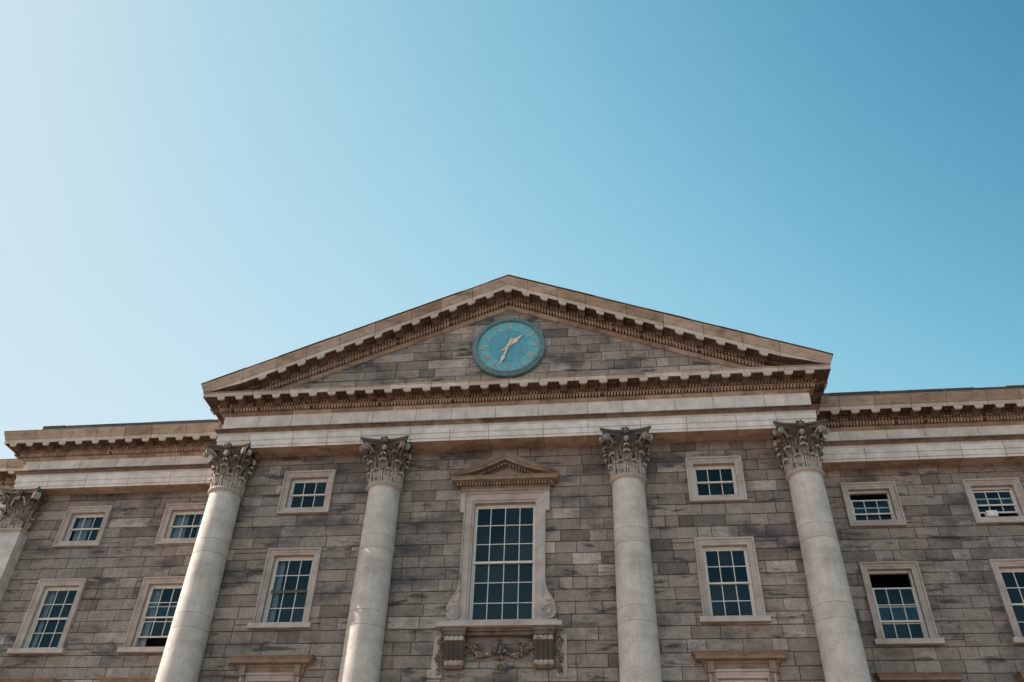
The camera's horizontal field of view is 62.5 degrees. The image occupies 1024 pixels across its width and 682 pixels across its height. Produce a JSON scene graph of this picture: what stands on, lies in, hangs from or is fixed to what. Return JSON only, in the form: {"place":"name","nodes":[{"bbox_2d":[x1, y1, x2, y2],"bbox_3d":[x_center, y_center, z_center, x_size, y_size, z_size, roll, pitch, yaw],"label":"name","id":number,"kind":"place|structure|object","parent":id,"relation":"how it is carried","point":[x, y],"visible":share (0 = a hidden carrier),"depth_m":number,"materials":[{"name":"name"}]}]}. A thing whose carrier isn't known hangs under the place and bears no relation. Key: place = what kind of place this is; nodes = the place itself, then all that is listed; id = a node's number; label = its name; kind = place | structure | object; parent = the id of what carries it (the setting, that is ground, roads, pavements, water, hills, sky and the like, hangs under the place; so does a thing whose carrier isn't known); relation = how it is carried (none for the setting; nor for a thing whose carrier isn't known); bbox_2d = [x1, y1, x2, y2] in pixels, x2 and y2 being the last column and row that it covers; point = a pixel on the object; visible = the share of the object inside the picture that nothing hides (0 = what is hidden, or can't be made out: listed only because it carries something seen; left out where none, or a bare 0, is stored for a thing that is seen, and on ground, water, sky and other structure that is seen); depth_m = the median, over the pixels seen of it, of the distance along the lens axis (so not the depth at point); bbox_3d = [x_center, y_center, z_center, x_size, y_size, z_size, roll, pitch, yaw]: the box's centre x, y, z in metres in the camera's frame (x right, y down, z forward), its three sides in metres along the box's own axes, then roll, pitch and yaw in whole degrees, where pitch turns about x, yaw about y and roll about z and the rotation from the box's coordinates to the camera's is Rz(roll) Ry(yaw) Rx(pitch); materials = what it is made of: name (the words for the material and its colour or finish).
{"place":"outdoors","nodes":[
{"label":"outdoors","id":0,"kind":"place"},
{"bbox_2d":[0,274,1023,681],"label":"classical building","id":1,"kind":"structure","parent":0,"point":[608,490],"depth_m":29.24,"materials":[{"name":"stone"}]},
{"bbox_2d":[0,678,60,681],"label":"window","id":2,"kind":"structure","parent":1,"relation":"in","point":[1,679],"depth_m":28.87,"materials":[{"name":"stone"}]},
{"bbox_2d":[6,578,87,654],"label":"window","id":3,"kind":"structure","parent":1,"relation":"in","point":[48,620],"depth_m":31.10,"materials":[{"name":"glass"}]},
{"bbox_2d":[53,505,113,547],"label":"window","id":4,"kind":"structure","parent":1,"relation":"in","point":[81,526],"depth_m":33.09,"materials":[{"name":"stone"}]},
{"bbox_2d":[98,677,155,681],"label":"window","id":5,"kind":"structure","parent":1,"relation":"in","point":[125,679],"depth_m":28.46,"materials":[{"name":"stone"}]},
{"bbox_2d":[117,576,185,653],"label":"window","id":6,"kind":"structure","parent":1,"relation":"in","point":[152,617],"depth_m":30.77,"materials":[{"name":"glass"}]},
{"bbox_2d":[155,502,206,544],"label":"window","id":7,"kind":"structure","parent":1,"relation":"in","point":[181,522],"depth_m":32.70,"materials":[{"name":"stone"}]},
{"bbox_2d":[226,654,316,681],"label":"window","id":8,"kind":"structure","parent":1,"relation":"in","point":[252,668],"depth_m":26.12,"materials":[{"name":"stone"}]},
{"bbox_2d":[247,547,322,629],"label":"window","id":9,"kind":"structure","parent":1,"relation":"in","point":[285,598],"depth_m":28.44,"materials":[{"name":"stone"}]},
{"bbox_2d":[276,469,335,514],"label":"window","id":10,"kind":"structure","parent":1,"relation":"in","point":[308,491],"depth_m":30.41,"materials":[{"name":"stone"}]},
{"bbox_2d":[431,451,566,678],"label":"window","id":11,"kind":"structure","parent":1,"relation":"in","point":[505,610],"depth_m":28.48,"materials":[{"name":"stone"}]},
{"bbox_2d":[472,318,545,378],"bbox_3d":[-0.123,0.224,32.034,2.800,2.800,0.272,-3,-38,6],"label":"clock","id":12,"kind":"object","parent":1,"relation":"attached to","point":[516,348],"depth_m":31.92,"materials":[{"name":"blue metal"}]},
{"bbox_2d":[685,455,747,502],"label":"window","id":13,"kind":"structure","parent":1,"relation":"in","point":[709,478],"depth_m":28.85,"materials":[{"name":"stone"}]},
{"bbox_2d":[694,536,770,623],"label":"window","id":14,"kind":"structure","parent":1,"relation":"in","point":[730,587],"depth_m":27.03,"materials":[{"name":"glass"}]},
{"bbox_2d":[691,649,789,681],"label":"window","id":15,"kind":"structure","parent":1,"relation":"in","point":[720,665],"depth_m":24.55,"materials":[{"name":"stone"}]},
{"bbox_2d":[840,481,906,527],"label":"window","id":16,"kind":"structure","parent":1,"relation":"in","point":[867,504],"depth_m":29.89,"materials":[{"name":"stone"}]},
{"bbox_2d":[858,561,944,645],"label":"window","id":17,"kind":"structure","parent":1,"relation":"in","point":[895,591],"depth_m":28.06,"materials":[{"name":"stone"}]},
{"bbox_2d":[873,672,964,681],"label":"window","id":18,"kind":"structure","parent":1,"relation":"in","point":[879,676],"depth_m":25.66,"materials":[{"name":"stone"}]},
{"bbox_2d":[984,510,998,516],"bbox_3d":[16.407,5.928,28.851,0.340,0.215,0.232,-3,-38,6],"label":"window box","id":19,"kind":"object","parent":1,"relation":"on","point":[990,513],"visible":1,"depth_m":28.76,"materials":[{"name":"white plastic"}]},
{"bbox_2d":[961,477,1023,523],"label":"window","id":20,"kind":"structure","parent":1,"relation":"in","point":[1003,495],"depth_m":29.45,"materials":[{"name":"stone"}]},
{"bbox_2d":[988,558,1023,644],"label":"window","id":21,"kind":"structure","parent":1,"relation":"in","point":[1008,574],"depth_m":27.71,"materials":[{"name":"stone"}]},
{"bbox_2d":[1014,671,1023,681],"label":"window","id":22,"kind":"structure","parent":1,"relation":"in","point":[1020,675],"depth_m":25.41,"materials":[{"name":"stone"}]},
{"bbox_2d":[0,0,1023,458],"label":"sky","id":23,"kind":"structure","parent":0,"point":[193,193],"materials":[{"name":"blue"}]}
]}

